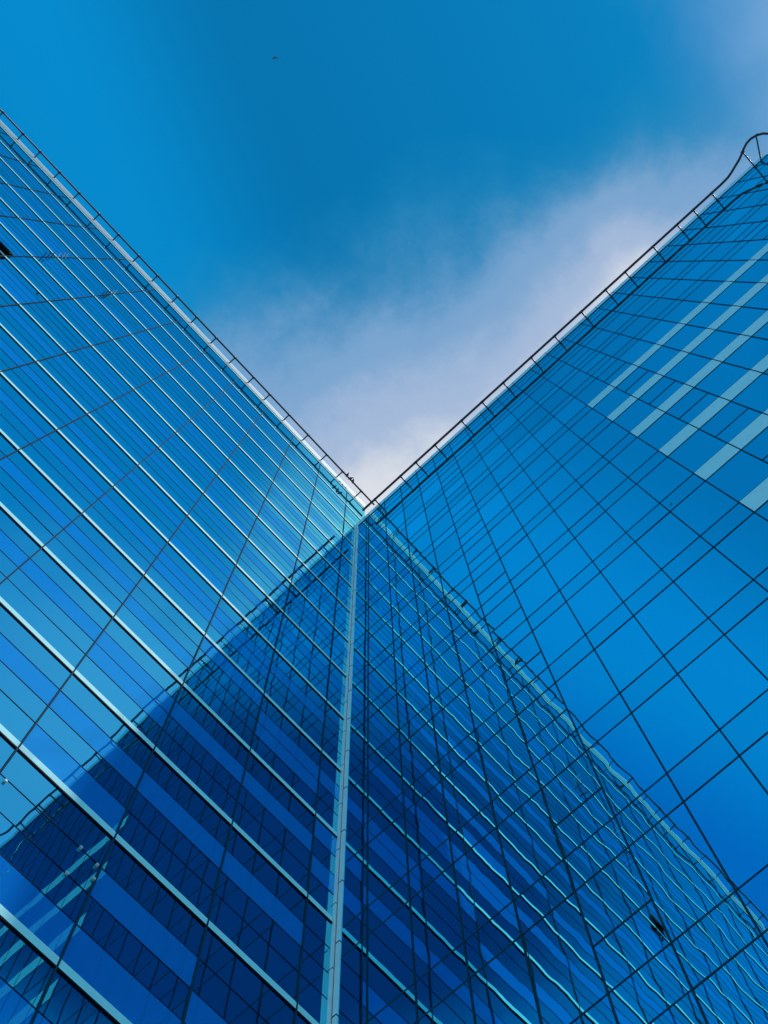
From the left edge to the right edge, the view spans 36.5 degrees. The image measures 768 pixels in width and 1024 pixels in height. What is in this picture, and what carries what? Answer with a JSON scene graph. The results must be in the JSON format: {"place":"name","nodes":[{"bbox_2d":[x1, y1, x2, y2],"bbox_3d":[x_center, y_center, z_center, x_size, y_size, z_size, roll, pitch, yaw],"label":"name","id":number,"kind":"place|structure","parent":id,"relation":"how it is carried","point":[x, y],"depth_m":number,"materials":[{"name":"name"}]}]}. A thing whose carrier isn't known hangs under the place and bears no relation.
{"place":"outdoors","nodes":[
{"label":"outdoors","id":0,"kind":"place"},
{"bbox_2d":[0,109,374,1023],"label":"glass tower","id":1,"kind":"structure","parent":0,"point":[182,513],"depth_m":30.12,"materials":[{"name":"glass"},{"name":"metal"}]},
{"bbox_2d":[0,508,39,581],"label":"window","id":2,"kind":"structure","parent":1,"relation":"in","point":[12,535],"depth_m":27.33,"materials":[{"name":"blue glass"}]},
{"bbox_2d":[0,920,53,1023],"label":"window","id":3,"kind":"structure","parent":1,"relation":"in","point":[21,966],"depth_m":16.73,"materials":[{"name":"blue glass"}]},
{"bbox_2d":[0,375,54,447],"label":"window","id":4,"kind":"structure","parent":1,"relation":"in","point":[19,420],"depth_m":34.20,"materials":[{"name":"blue glass"}]},
{"bbox_2d":[0,305,64,359],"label":"window","id":5,"kind":"structure","parent":1,"relation":"in","point":[14,314],"depth_m":41.27,"materials":[{"name":"blue glass"}]},
{"bbox_2d":[0,605,70,741],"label":"window","id":6,"kind":"structure","parent":1,"relation":"in","point":[12,717],"depth_m":23.28,"materials":[{"name":"blue glass"}]},
{"bbox_2d":[6,256,70,299],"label":"window","id":7,"kind":"structure","parent":1,"relation":"in","point":[49,288],"depth_m":48.64,"materials":[{"name":"blue glass"}]},
{"bbox_2d":[0,451,79,543],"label":"window","id":8,"kind":"structure","parent":1,"relation":"in","point":[30,487],"depth_m":30.38,"materials":[{"name":"blue glass"}]},
{"bbox_2d":[2,362,85,427],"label":"window","id":9,"kind":"structure","parent":1,"relation":"in","point":[17,376],"depth_m":37.58,"materials":[{"name":"blue glass"}]},
{"bbox_2d":[0,751,111,956],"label":"window","id":10,"kind":"structure","parent":1,"relation":"in","point":[18,895],"depth_m":19.42,"materials":[{"name":"blue glass"}]},
{"bbox_2d":[0,549,111,667],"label":"window","id":11,"kind":"structure","parent":1,"relation":"in","point":[57,580],"depth_m":26.60,"materials":[{"name":"blue glass"}]},
{"bbox_2d":[22,302,89,351],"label":"window","id":12,"kind":"structure","parent":1,"relation":"in","point":[62,334],"depth_m":45.10,"materials":[{"name":"blue glass"}]},
{"bbox_2d":[21,431,110,510],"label":"window","id":13,"kind":"structure","parent":1,"relation":"in","point":[52,453],"depth_m":34.07,"materials":[{"name":"blue glass"}]},
{"bbox_2d":[33,971,114,1023],"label":"window","id":14,"kind":"structure","parent":1,"relation":"in","point":[63,1003],"depth_m":17.12,"materials":[{"name":"blue glass"}]},
{"bbox_2d":[38,354,111,412],"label":"window","id":15,"kind":"structure","parent":1,"relation":"in","point":[80,390],"depth_m":41.56,"materials":[{"name":"blue glass"}]},
{"bbox_2d":[50,299,110,344],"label":"window","id":16,"kind":"structure","parent":1,"relation":"in","point":[78,318],"depth_m":49.04,"materials":[{"name":"blue glass"}]},
{"bbox_2d":[23,675,151,831],"bbox_3d":[-5.818,4.707,23.227,0.005,3.750,2.423,-42,-81,8],"label":"window","id":17,"kind":"structure","parent":1,"relation":"in","point":[39,743],"depth_m":23.03,"materials":[{"name":"blue glass"}]},
{"bbox_2d":[46,515,142,613],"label":"window","id":18,"kind":"structure","parent":1,"relation":"in","point":[66,549],"depth_m":30.51,"materials":[{"name":"blue glass"}]},
{"bbox_2d":[59,415,136,483],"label":"window","id":19,"kind":"structure","parent":1,"relation":"in","point":[92,435],"depth_m":38.03,"materials":[{"name":"blue glass"}]},
{"bbox_2d":[69,346,132,398],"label":"window","id":20,"kind":"structure","parent":1,"relation":"in","point":[101,372],"depth_m":45.49,"materials":[{"name":"blue glass"}]},
{"bbox_2d":[94,340,149,388],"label":"window","id":21,"kind":"structure","parent":1,"relation":"in","point":[109,350],"depth_m":49.41,"materials":[{"name":"blue glass"}]},
{"bbox_2d":[89,402,156,462],"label":"window","id":22,"kind":"structure","parent":1,"relation":"in","point":[129,436],"depth_m":41.94,"materials":[{"name":"blue glass"}]},
{"bbox_2d":[85,488,166,571],"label":"window","id":23,"kind":"structure","parent":1,"relation":"in","point":[104,512],"depth_m":34.45,"materials":[{"name":"blue glass"}]},
{"bbox_2d":[76,619,180,744],"bbox_3d":[-5.867,3.880,27.140,0.004,3.750,2.424,-42,-81,8],"label":"window","id":24,"kind":"structure","parent":1,"relation":"in","point":[147,668],"depth_m":26.97,"materials":[{"name":"blue glass"}]},
{"bbox_2d":[62,842,204,1023],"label":"window","id":25,"kind":"structure","parent":1,"relation":"in","point":[87,958],"depth_m":19.55,"materials":[{"name":"blue glass"}]},
{"bbox_2d":[115,390,174,445],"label":"window","id":26,"kind":"structure","parent":1,"relation":"in","point":[138,410],"depth_m":45.87,"materials":[{"name":"blue glass"}]},
{"bbox_2d":[115,466,185,539],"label":"window","id":27,"kind":"structure","parent":1,"relation":"in","point":[156,510],"depth_m":38.38,"materials":[{"name":"blue glass"}]},
{"bbox_2d":[116,577,202,680],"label":"window","id":28,"kind":"structure","parent":1,"relation":"in","point":[146,601],"depth_m":30.93,"materials":[{"name":"blue glass"}]},
{"bbox_2d":[140,449,201,512],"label":"window","id":29,"kind":"structure","parent":1,"relation":"in","point":[181,484],"depth_m":42.33,"materials":[{"name":"blue glass"}]},
{"bbox_2d":[118,752,229,917],"bbox_3d":[-4.174,6.445,23.615,0.005,3.750,2.423,-42,-81,8],"label":"window","id":30,"kind":"structure","parent":1,"relation":"in","point":[131,830],"depth_m":23.42,"materials":[{"name":"blue glass"}]},
{"bbox_2d":[0,127,356,1023],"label":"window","id":31,"kind":"structure","parent":1,"relation":"in","point":[345,567],"depth_m":67.38,"materials":[{"name":"glass"}]},
{"bbox_2d":[146,544,220,631],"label":"window","id":32,"kind":"structure","parent":1,"relation":"in","point":[188,589],"depth_m":34.86,"materials":[{"name":"blue glass"}]},
{"bbox_2d":[160,433,215,491],"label":"window","id":33,"kind":"structure","parent":1,"relation":"in","point":[174,447],"depth_m":46.24,"materials":[{"name":"blue glass"}]},
{"bbox_2d":[156,687,248,818],"bbox_3d":[-4.223,5.618,27.528,0.004,3.750,2.424,-42,-81,8],"label":"window","id":34,"kind":"structure","parent":1,"relation":"in","point":[232,760],"depth_m":27.37,"materials":[{"name":"blue glass"}]},
{"bbox_2d":[170,517,234,593],"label":"window","id":35,"kind":"structure","parent":1,"relation":"in","point":[188,532],"depth_m":38.77,"materials":[{"name":"blue glass"}]},
{"bbox_2d":[189,495,246,561],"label":"window","id":36,"kind":"structure","parent":1,"relation":"in","point":[227,531],"depth_m":42.74,"materials":[{"name":"blue glass"}]},
{"bbox_2d":[185,638,262,746],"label":"window","id":37,"kind":"structure","parent":1,"relation":"in","point":[219,692],"depth_m":31.31,"materials":[{"name":"blue glass"}]},
{"bbox_2d":[205,476,256,536],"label":"window","id":38,"kind":"structure","parent":1,"relation":"in","point":[218,492],"depth_m":46.64,"materials":[{"name":"blue glass"}]},
{"bbox_2d":[184,929,294,1023],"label":"window","id":39,"kind":"structure","parent":1,"relation":"in","point":[214,954],"depth_m":20.99,"materials":[{"name":"blue glass"}]},
{"bbox_2d":[206,598,273,690],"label":"window","id":40,"kind":"structure","parent":1,"relation":"in","point":[227,629],"depth_m":35.24,"materials":[{"name":"blue glass"}]},
{"bbox_2d":[224,567,282,646],"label":"window","id":41,"kind":"structure","parent":1,"relation":"in","point":[240,591],"depth_m":39.20,"materials":[{"name":"blue glass"}]},
{"bbox_2d":[210,828,305,1000],"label":"window","id":42,"kind":"structure","parent":1,"relation":"in","point":[223,917],"depth_m":23.81,"materials":[{"name":"blue glass"}]},
{"bbox_2d":[237,541,289,610],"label":"window","id":43,"kind":"structure","parent":1,"relation":"in","point":[260,574],"depth_m":43.13,"materials":[{"name":"blue glass"}]},
{"bbox_2d":[249,518,296,580],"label":"window","id":44,"kind":"structure","parent":1,"relation":"in","point":[284,559],"depth_m":47.03,"materials":[{"name":"blue glass"}]},
{"bbox_2d":[234,754,313,891],"bbox_3d":[-2.579,7.356,27.916,0.004,3.750,2.424,-42,-81,8],"label":"window","id":45,"kind":"structure","parent":1,"relation":"in","point":[277,804],"depth_m":27.76,"materials":[{"name":"blue glass"}]},
{"bbox_2d":[252,697,320,809],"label":"window","id":46,"kind":"structure","parent":1,"relation":"in","point":[299,777],"depth_m":31.70,"materials":[{"name":"blue glass"}]},
{"bbox_2d":[265,652,325,747],"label":"window","id":47,"kind":"structure","parent":1,"relation":"in","point":[275,689],"depth_m":35.59,"materials":[{"name":"blue glass"}]},
{"bbox_2d":[276,615,329,697],"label":"window","id":48,"kind":"structure","parent":1,"relation":"in","point":[317,675],"depth_m":39.56,"materials":[{"name":"blue glass"}]},
{"bbox_2d":[285,585,332,657],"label":"window","id":49,"kind":"structure","parent":1,"relation":"in","point":[315,628],"depth_m":43.52,"materials":[{"name":"blue glass"}]},
{"bbox_2d":[292,560,335,624],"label":"window","id":50,"kind":"structure","parent":1,"relation":"in","point":[322,599],"depth_m":47.43,"materials":[{"name":"blue glass"}]},
{"bbox_2d":[298,901,331,1023],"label":"window","id":51,"kind":"structure","parent":1,"relation":"in","point":[311,1000],"depth_m":24.09,"materials":[{"name":"blue glass"}]},
{"bbox_2d":[309,818,336,916],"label":"window","id":52,"kind":"structure","parent":1,"relation":"in","point":[324,847],"depth_m":28.03,"materials":[{"name":"blue glass"}]},
{"bbox_2d":[317,755,340,831],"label":"window","id":53,"kind":"structure","parent":1,"relation":"in","point":[329,791],"depth_m":32.00,"materials":[{"name":"blue glass"}]},
{"bbox_2d":[0,0,767,515],"label":"sky","id":54,"kind":"structure","parent":0,"point":[382,218],"materials":[{"name":"blue"}]},
{"bbox_2d":[337,132,767,1023],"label":"glass wing","id":55,"kind":"structure","parent":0,"point":[557,796],"depth_m":27.56,"materials":[{"name":"blue glass"}]},
{"bbox_2d":[337,909,365,1023],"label":"window","id":56,"kind":"structure","parent":55,"relation":"in","point":[352,968],"depth_m":23.71,"materials":[{"name":"blue glass"}]},
{"bbox_2d":[341,823,366,928],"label":"window","id":57,"kind":"structure","parent":55,"relation":"in","point":[354,875],"depth_m":27.51,"materials":[{"name":"blue glass"}]},
{"bbox_2d":[345,758,366,840],"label":"window","id":58,"kind":"structure","parent":55,"relation":"in","point":[356,805],"depth_m":31.42,"materials":[{"name":"blue glass"}]},
{"bbox_2d":[368,643,394,704],"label":"window","id":59,"kind":"structure","parent":55,"relation":"in","point":[380,678],"depth_m":39.15,"materials":[{"name":"blue glass"}]},
{"bbox_2d":[368,683,397,755],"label":"window","id":60,"kind":"structure","parent":55,"relation":"in","point":[382,724],"depth_m":35.22,"materials":[{"name":"blue glass"}]},
{"bbox_2d":[368,731,401,820],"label":"window","id":61,"kind":"structure","parent":55,"relation":"in","point":[384,781],"depth_m":31.29,"materials":[{"name":"blue glass"}]},
{"bbox_2d":[368,793,406,904],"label":"window","id":62,"kind":"structure","parent":55,"relation":"in","point":[387,851],"depth_m":27.36,"materials":[{"name":"blue glass"}]},
{"bbox_2d":[368,874,413,1019],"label":"window","id":63,"kind":"structure","parent":55,"relation":"in","point":[390,963],"depth_m":23.41,"materials":[{"name":"blue glass"}]},
{"bbox_2d":[368,984,415,1023],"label":"window","id":64,"kind":"structure","parent":55,"relation":"in","point":[401,1010],"depth_m":21.31,"materials":[{"name":"blue glass"}]},
{"bbox_2d":[394,621,422,679],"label":"window","id":65,"kind":"structure","parent":55,"relation":"in","point":[410,653],"depth_m":38.99,"materials":[{"name":"blue glass"}]},
{"bbox_2d":[396,658,429,728],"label":"window","id":66,"kind":"structure","parent":55,"relation":"in","point":[411,700],"depth_m":35.06,"materials":[{"name":"blue glass"}]},
{"bbox_2d":[399,704,437,789],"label":"window","id":67,"kind":"structure","parent":55,"relation":"in","point":[418,753],"depth_m":31.13,"materials":[{"name":"blue glass"}]},
{"bbox_2d":[403,762,447,870],"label":"window","id":68,"kind":"structure","parent":55,"relation":"in","point":[425,820],"depth_m":27.19,"materials":[{"name":"blue glass"}]},
{"bbox_2d":[419,598,451,655],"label":"window","id":69,"kind":"structure","parent":55,"relation":"in","point":[433,632],"depth_m":38.83,"materials":[{"name":"blue glass"}]},
{"bbox_2d":[409,839,462,979],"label":"window","id":70,"kind":"structure","parent":55,"relation":"in","point":[436,928],"depth_m":23.24,"materials":[{"name":"blue glass"}]},
{"bbox_2d":[424,632,460,700],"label":"window","id":71,"kind":"structure","parent":55,"relation":"in","point":[445,669],"depth_m":34.91,"materials":[{"name":"blue glass"}]},
{"bbox_2d":[416,943,473,1023],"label":"window","id":72,"kind":"structure","parent":55,"relation":"in","point":[451,971],"depth_m":20.61,"materials":[{"name":"blue glass"}]},
{"bbox_2d":[431,676,473,758],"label":"window","id":73,"kind":"structure","parent":55,"relation":"in","point":[453,723],"depth_m":30.97,"materials":[{"name":"blue glass"}]},
{"bbox_2d":[445,575,479,629],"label":"window","id":74,"kind":"structure","parent":55,"relation":"in","point":[465,603],"depth_m":38.68,"materials":[{"name":"blue glass"}]},
{"bbox_2d":[439,731,489,834],"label":"window","id":75,"kind":"structure","parent":55,"relation":"in","point":[465,791],"depth_m":27.03,"materials":[{"name":"blue glass"}]},
{"bbox_2d":[453,607,492,673],"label":"window","id":76,"kind":"structure","parent":55,"relation":"in","point":[472,646],"depth_m":34.74,"materials":[{"name":"blue glass"}]},
{"bbox_2d":[450,803,511,939],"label":"window","id":77,"kind":"structure","parent":55,"relation":"in","point":[483,890],"depth_m":23.08,"materials":[{"name":"blue glass"}]},
{"bbox_2d":[463,648,509,728],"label":"window","id":78,"kind":"structure","parent":55,"relation":"in","point":[489,692],"depth_m":30.81,"materials":[{"name":"blue glass"}]},
{"bbox_2d":[471,552,508,604],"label":"window","id":79,"kind":"structure","parent":55,"relation":"in","point":[488,576],"depth_m":38.55,"materials":[{"name":"blue glass"}]},
{"bbox_2d":[465,902,539,1023],"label":"window","id":80,"kind":"structure","parent":55,"relation":"in","point":[502,993],"depth_m":19.74,"materials":[{"name":"blue glass"}]},
{"bbox_2d":[475,699,531,800],"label":"window","id":81,"kind":"structure","parent":55,"relation":"in","point":[505,756],"depth_m":26.87,"materials":[{"name":"blue glass"}]},
{"bbox_2d":[482,582,525,645],"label":"window","id":82,"kind":"structure","parent":55,"relation":"in","point":[508,606],"depth_m":34.62,"materials":[{"name":"blue glass"}]},
{"bbox_2d":[497,528,537,579],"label":"window","id":83,"kind":"structure","parent":55,"relation":"in","point":[518,557],"depth_m":38.35,"materials":[{"name":"blue glass"}]},
{"bbox_2d":[495,620,546,696],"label":"window","id":84,"kind":"structure","parent":55,"relation":"in","point":[526,649],"depth_m":30.68,"materials":[{"name":"blue glass"}]},
{"bbox_2d":[492,767,561,898],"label":"window","id":85,"kind":"structure","parent":55,"relation":"in","point":[530,847],"depth_m":22.92,"materials":[{"name":"blue glass"}]},
{"bbox_2d":[511,556,557,616],"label":"window","id":86,"kind":"structure","parent":55,"relation":"in","point":[536,590],"depth_m":34.42,"materials":[{"name":"blue glass"}]},
{"bbox_2d":[512,667,575,763],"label":"window","id":87,"kind":"structure","parent":55,"relation":"in","point":[549,705],"depth_m":26.73,"materials":[{"name":"blue glass"}]},
{"bbox_2d":[523,505,567,553],"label":"window","id":88,"kind":"structure","parent":55,"relation":"in","point":[551,528],"depth_m":38.19,"materials":[{"name":"blue glass"}]},
{"bbox_2d":[527,591,583,665],"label":"window","id":89,"kind":"structure","parent":55,"relation":"in","point":[556,634],"depth_m":30.49,"materials":[{"name":"blue glass"}]},
{"bbox_2d":[514,860,605,1023],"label":"window","id":90,"kind":"structure","parent":55,"relation":"in","point":[567,980],"depth_m":19.01,"materials":[{"name":"blue glass"}]},
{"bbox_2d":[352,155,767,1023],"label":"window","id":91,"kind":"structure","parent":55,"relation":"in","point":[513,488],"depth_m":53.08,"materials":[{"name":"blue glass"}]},
{"bbox_2d":[540,531,591,588],"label":"window","id":92,"kind":"structure","parent":55,"relation":"in","point":[569,561],"depth_m":34.26,"materials":[{"name":"blue glass"}]},
{"bbox_2d":[534,731,612,856],"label":"window","id":93,"kind":"structure","parent":55,"relation":"in","point":[578,781],"depth_m":22.79,"materials":[{"name":"blue glass"}]},
{"bbox_2d":[550,481,596,528],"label":"window","id":94,"kind":"structure","parent":55,"relation":"in","point":[578,504],"depth_m":38.04,"materials":[{"name":"blue glass"}]},
{"bbox_2d":[549,635,617,728],"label":"window","id":95,"kind":"structure","parent":55,"relation":"in","point":[587,687],"depth_m":26.54,"materials":[{"name":"blue glass"}]},
{"bbox_2d":[560,562,621,632],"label":"window","id":96,"kind":"structure","parent":55,"relation":"in","point":[593,602],"depth_m":30.33,"materials":[{"name":"blue glass"}]},
{"bbox_2d":[569,504,624,559],"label":"window","id":97,"kind":"structure","parent":55,"relation":"in","point":[604,531],"depth_m":34.10,"materials":[{"name":"blue glass"}]},
{"bbox_2d":[577,457,626,502],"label":"window","id":98,"kind":"structure","parent":55,"relation":"in","point":[609,477],"depth_m":37.86,"materials":[{"name":"blue glass"}]},
{"bbox_2d":[565,818,669,991],"bbox_3d":[3.735,6.299,19.091,1.218,4.000,0.002,-42,-81,8],"label":"window","id":99,"kind":"structure","parent":55,"relation":"in","point":[618,889],"depth_m":18.82,"materials":[{"name":"blue glass"}]},
{"bbox_2d":[577,694,665,814],"bbox_3d":[4.581,4.662,22.844,1.218,4.000,0.004,-42,-81,8],"label":"window","id":100,"kind":"structure","parent":55,"relation":"in","point":[625,765],"depth_m":22.60,"materials":[{"name":"blue glass"}]},
{"bbox_2d":[586,603,661,690],"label":"window","id":101,"kind":"structure","parent":55,"relation":"in","point":[628,652],"depth_m":26.39,"materials":[{"name":"blue glass"}]},
{"bbox_2d":[593,533,659,600],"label":"window","id":102,"kind":"structure","parent":55,"relation":"in","point":[631,569],"depth_m":30.17,"materials":[{"name":"blue glass"}]},
{"bbox_2d":[599,478,657,530],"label":"window","id":103,"kind":"structure","parent":55,"relation":"in","point":[636,503],"depth_m":33.93,"materials":[{"name":"blue glass"}]},
{"bbox_2d":[603,433,656,475],"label":"window","id":104,"kind":"structure","parent":55,"relation":"in","point":[637,452],"depth_m":37.71,"materials":[{"name":"blue glass"}]},
{"bbox_2d":[609,944,705,1023],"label":"window","id":105,"kind":"structure","parent":55,"relation":"in","point":[661,981],"depth_m":16.47,"materials":[{"name":"blue glass"}]},
{"bbox_2d":[629,451,692,501],"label":"window","id":106,"kind":"structure","parent":55,"relation":"in","point":[668,475],"depth_m":33.78,"materials":[{"name":"blue glass"}]},
{"bbox_2d":[627,504,698,567],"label":"window","id":107,"kind":"structure","parent":55,"relation":"in","point":[667,538],"depth_m":30.00,"materials":[{"name":"blue glass"}]},
{"bbox_2d":[624,570,706,653],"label":"window","id":108,"kind":"structure","parent":55,"relation":"in","point":[670,616],"depth_m":26.23,"materials":[{"name":"blue glass"}]},
{"bbox_2d":[620,657,717,771],"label":"window","id":109,"kind":"structure","parent":55,"relation":"in","point":[672,720],"depth_m":22.43,"materials":[{"name":"blue glass"}]},
{"bbox_2d":[616,775,733,940],"bbox_3d":[4.630,5.488,18.930,1.218,4.000,0.003,-42,-81,8],"label":"window","id":110,"kind":"structure","parent":55,"relation":"in","point":[684,880],"depth_m":18.63,"materials":[{"name":"blue glass"}]},
{"bbox_2d":[668,430,726,471],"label":"window","id":111,"kind":"structure","parent":55,"relation":"in","point":[701,446],"depth_m":33.18,"materials":[{"name":"blue glass"}]},
{"bbox_2d":[660,474,737,534],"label":"window","id":112,"kind":"structure","parent":55,"relation":"in","point":[706,504],"depth_m":29.84,"materials":[{"name":"blue glass"}]},
{"bbox_2d":[662,537,751,616],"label":"window","id":113,"kind":"structure","parent":55,"relation":"in","point":[710,582],"depth_m":26.06,"materials":[{"name":"blue glass"}]},
{"bbox_2d":[664,619,767,727],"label":"window","id":114,"kind":"structure","parent":55,"relation":"in","point":[721,678],"depth_m":22.28,"materials":[{"name":"blue glass"}]},
{"bbox_2d":[668,730,767,888],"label":"window","id":115,"kind":"structure","parent":55,"relation":"in","point":[730,810],"depth_m":18.68,"materials":[{"name":"blue glass"}]},
{"bbox_2d":[672,892,767,1023],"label":"window","id":116,"kind":"structure","parent":55,"relation":"in","point":[737,992],"depth_m":15.81,"materials":[{"name":"blue glass"}]},
{"bbox_2d":[700,402,761,441],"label":"window","id":117,"kind":"structure","parent":55,"relation":"in","point":[731,411],"depth_m":33.04,"materials":[{"name":"blue glass"}]},
{"bbox_2d":[701,503,767,578],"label":"window","id":118,"kind":"structure","parent":55,"relation":"in","point":[746,546],"depth_m":26.25,"materials":[{"name":"blue glass"}]},
{"bbox_2d":[706,450,767,500],"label":"window","id":119,"kind":"structure","parent":55,"relation":"in","point":[743,472],"depth_m":29.29,"materials":[{"name":"blue glass"}]},
{"bbox_2d":[709,581,767,677],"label":"window","id":120,"kind":"structure","parent":55,"relation":"in","point":[750,635],"depth_m":23.05,"materials":[{"name":"blue glass"}]},
{"bbox_2d":[721,690,767,791],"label":"window","id":121,"kind":"structure","parent":55,"relation":"in","point":[751,723],"depth_m":19.82,"materials":[{"name":"blue glass"}]},
{"bbox_2d":[737,865,767,942],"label":"window","id":122,"kind":"structure","parent":55,"relation":"in","point":[754,893],"depth_m":16.46,"materials":[{"name":"blue glass"}]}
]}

